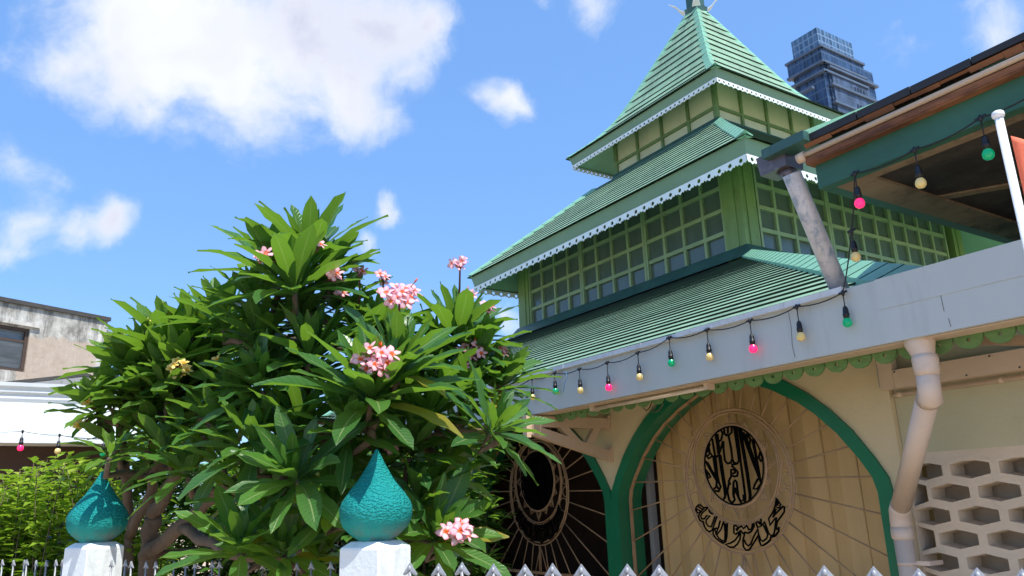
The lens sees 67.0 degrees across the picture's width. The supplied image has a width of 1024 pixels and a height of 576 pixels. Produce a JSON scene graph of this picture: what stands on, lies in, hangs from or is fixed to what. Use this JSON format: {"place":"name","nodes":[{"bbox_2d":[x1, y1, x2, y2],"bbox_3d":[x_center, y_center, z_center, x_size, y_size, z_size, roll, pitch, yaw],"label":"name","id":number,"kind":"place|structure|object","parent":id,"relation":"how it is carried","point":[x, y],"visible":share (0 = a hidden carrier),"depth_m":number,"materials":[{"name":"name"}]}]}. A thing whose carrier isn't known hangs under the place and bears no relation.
{"place":"outdoors","nodes":[
{"label":"outdoors","id":0,"kind":"place"},
{"bbox_2d":[0,296,112,381],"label":"stained house","id":1,"kind":"structure","parent":0,"point":[37,340],"depth_m":22.19,"materials":[{"name":"concrete"}]},
{"bbox_2d":[0,325,28,371],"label":"window","id":2,"kind":"structure","parent":1,"relation":"in","point":[13,340],"depth_m":21.57,"materials":[{"name":"grey glass"}]},
{"bbox_2d":[0,382,136,575],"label":"white building","id":3,"kind":"structure","parent":0,"point":[24,406],"depth_m":6.44,"materials":[{"name":"white paint"}]},
{"bbox_2d":[5,373,92,384],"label":"gable roof","id":4,"kind":"structure","parent":3,"relation":"on","point":[51,380],"depth_m":11.25,"materials":[{"name":"grey wood"}]},
{"bbox_2d":[3,430,146,455],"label":"string lights","id":5,"kind":"object","parent":3,"relation":"hanging from","point":[20,447],"visible":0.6,"depth_m":6.25,"materials":[{"name":"black"}]},
{"bbox_2d":[136,518,209,575],"bbox_3d":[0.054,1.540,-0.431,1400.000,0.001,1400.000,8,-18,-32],"label":"ground","id":6,"kind":"structure","parent":0,"point":[204,563],"depth_m":27.20,"materials":[{"name":"concrete"}]},
{"bbox_2d":[0,559,62,575],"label":"spiked fence","id":7,"kind":"object","parent":6,"relation":"on","point":[26,563],"visible":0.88,"depth_m":4.18,"materials":[{"name":"silver metal"}]},
{"bbox_2d":[0,451,178,575],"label":"shrub","id":8,"kind":"object","parent":6,"relation":"on","point":[21,539],"visible":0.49,"depth_m":4.72,"materials":[{"name":"green plant"}]},
{"bbox_2d":[62,471,128,575],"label":"gatepost","id":9,"kind":"object","parent":6,"relation":"on","point":[97,519],"visible":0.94,"depth_m":3.89,"materials":[{"name":"teal paint"}]},
{"bbox_2d":[44,283,292,575],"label":"frangipani tree","id":10,"kind":"object","parent":6,"relation":"on","point":[173,343],"visible":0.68,"depth_m":4.25,"materials":[{"name":"green plant"}]},
{"bbox_2d":[109,560,333,575],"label":"spiked fence","id":11,"kind":"object","parent":6,"relation":"on","point":[261,568],"visible":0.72,"depth_m":3.51,"materials":[{"name":"silver metal"}]},
{"bbox_2d":[114,426,516,575],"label":"hedge","id":12,"kind":"object","parent":6,"relation":"on","point":[344,538],"visible":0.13,"depth_m":6.52,"materials":[{"name":"green plant"}]},
{"bbox_2d":[101,191,561,575],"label":"frangipani tree","id":13,"kind":"object","parent":6,"relation":"on","point":[374,399],"visible":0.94,"depth_m":3.56,"materials":[{"name":"green plant"}]},
{"bbox_2d":[339,449,411,575],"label":"gatepost","id":14,"kind":"object","parent":6,"relation":"on","point":[375,512],"visible":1,"depth_m":2.99,"materials":[{"name":"teal paint"}]},
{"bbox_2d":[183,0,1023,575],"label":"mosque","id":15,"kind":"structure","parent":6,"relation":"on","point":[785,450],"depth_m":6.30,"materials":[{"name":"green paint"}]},
{"bbox_2d":[528,239,582,323],"bbox_3d":[0.910,-0.157,16.363,0.075,1.640,1.870,8,-18,-32],"label":"window","id":16,"kind":"structure","parent":15,"relation":"in","point":[555,282],"depth_m":16.35,"materials":[{"name":"green glass"}]},
{"bbox_2d":[579,210,646,303],"bbox_3d":[1.925,-0.618,14.843,0.075,1.640,1.880,8,-18,-32],"label":"window","id":17,"kind":"structure","parent":15,"relation":"in","point":[613,260],"depth_m":14.81,"materials":[{"name":"green glass"}]},
{"bbox_2d":[589,383,714,410],"bbox_3d":[0.912,0.732,5.238,0.070,0.071,1.162,8,-18,-32],"label":"light fitting","id":18,"kind":"object","parent":15,"relation":"attached to","point":[705,386],"visible":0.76,"depth_m":5.15,"materials":[{"name":"beige plastic"}]},
{"bbox_2d":[643,402,662,412],"bbox_3d":[1.093,0.910,6.000,0.016,0.110,0.220,8,-18,-32],"label":"loose wire","id":19,"kind":"object","parent":15,"relation":"hanging from","point":[654,407],"visible":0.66,"depth_m":6.00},
{"bbox_2d":[642,174,726,279],"bbox_3d":[2.944,-1.082,13.315,0.075,1.640,1.890,8,-18,-32],"label":"window","id":20,"kind":"structure","parent":15,"relation":"in","point":[687,228],"depth_m":13.29,"materials":[{"name":"green glass"}]},
{"bbox_2d":[518,99,1023,399],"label":"string lights","id":21,"kind":"object","parent":15,"relation":"hanging from","point":[988,152],"visible":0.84,"depth_m":3.87,"materials":[{"name":"black"}]},
{"bbox_2d":[751,158,833,254],"bbox_3d":[4.706,-1.245,12.950,1.870,1.640,0.075,8,-18,-32],"label":"window","id":22,"kind":"structure","parent":15,"relation":"in","point":[781,228],"depth_m":12.78,"materials":[{"name":"green glass"}]},
{"bbox_2d":[656,382,942,575],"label":"folding door","id":23,"kind":"structure","parent":15,"relation":"in","point":[865,527],"depth_m":5.44,"materials":[{"name":"beige wood"}]},
{"bbox_2d":[825,191,897,263],"bbox_3d":[6.294,-1.023,13.941,1.880,1.640,0.075,8,-18,-32],"label":"window","id":24,"kind":"structure","parent":15,"relation":"in","point":[873,236],"depth_m":13.98,"materials":[{"name":"green glass"}]},
{"bbox_2d":[875,360,879,387],"bbox_3d":[2.138,0.477,4.514,0.018,0.214,0.018,8,-18,-32],"label":"corrugated cable","id":25,"kind":"object","parent":15,"relation":"attached to","point":[877,373],"visible":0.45,"depth_m":4.51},
{"bbox_2d":[756,32,1023,289],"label":"entrance roof","id":26,"kind":"structure","parent":15,"relation":"on","point":[966,189],"depth_m":3.77,"materials":[{"name":"paint"}]},
{"bbox_2d":[888,210,949,265],"bbox_3d":[7.890,-0.800,14.938,1.890,1.640,0.075,8,-18,-32],"label":"window","id":27,"kind":"structure","parent":15,"relation":"in","point":[917,241],"depth_m":14.95,"materials":[{"name":"green glass"}]},
{"bbox_2d":[968,335,1023,345],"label":"timber batten","id":28,"kind":"object","parent":15,"relation":"attached to","point":[1017,340],"visible":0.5,"depth_m":3.62,"materials":[{"name":"brown wood"}]},
{"bbox_2d":[403,562,1023,575],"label":"fence","id":29,"kind":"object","parent":6,"relation":"on","point":[462,570],"depth_m":2.52,"materials":[{"name":"silver metal"}]},
{"bbox_2d":[785,27,878,113],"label":"skyscraper","id":30,"kind":"structure","parent":6,"relation":"on","point":[824,68],"depth_m":257.20,"materials":[{"name":"blue glass"}]},
{"bbox_2d":[893,329,1023,575],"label":"screen wall","id":31,"kind":"structure","parent":6,"relation":"on","point":[973,463],"depth_m":4.10,"materials":[{"name":"paint"}]},
{"bbox_2d":[876,348,1023,390],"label":"cable trunking","id":32,"kind":"object","parent":31,"relation":"attached to","point":[892,376],"visible":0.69,"depth_m":4.07,"materials":[{"name":"beige plastic"}]},
{"bbox_2d":[893,374,1023,397],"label":"conduit pipe","id":33,"kind":"object","parent":31,"relation":"attached to","point":[998,380],"visible":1,"depth_m":4.08,"materials":[{"name":"beige plastic"}]},
{"bbox_2d":[991,110,1023,249],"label":"flagpole","id":34,"kind":"object","parent":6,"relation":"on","point":[997,116],"visible":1,"depth_m":2.29,"materials":[{"name":"white metal"}]},
{"bbox_2d":[1011,136,1023,192],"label":"flag","id":35,"kind":"object","parent":34,"relation":"hanging from","point":[1018,145],"visible":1,"depth_m":2.30,"materials":[{"name":"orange fabric"}]},
{"bbox_2d":[0,0,1023,519],"label":"sky","id":36,"kind":"structure","parent":0,"point":[130,130],"materials":[{"name":"blue"}]}
]}

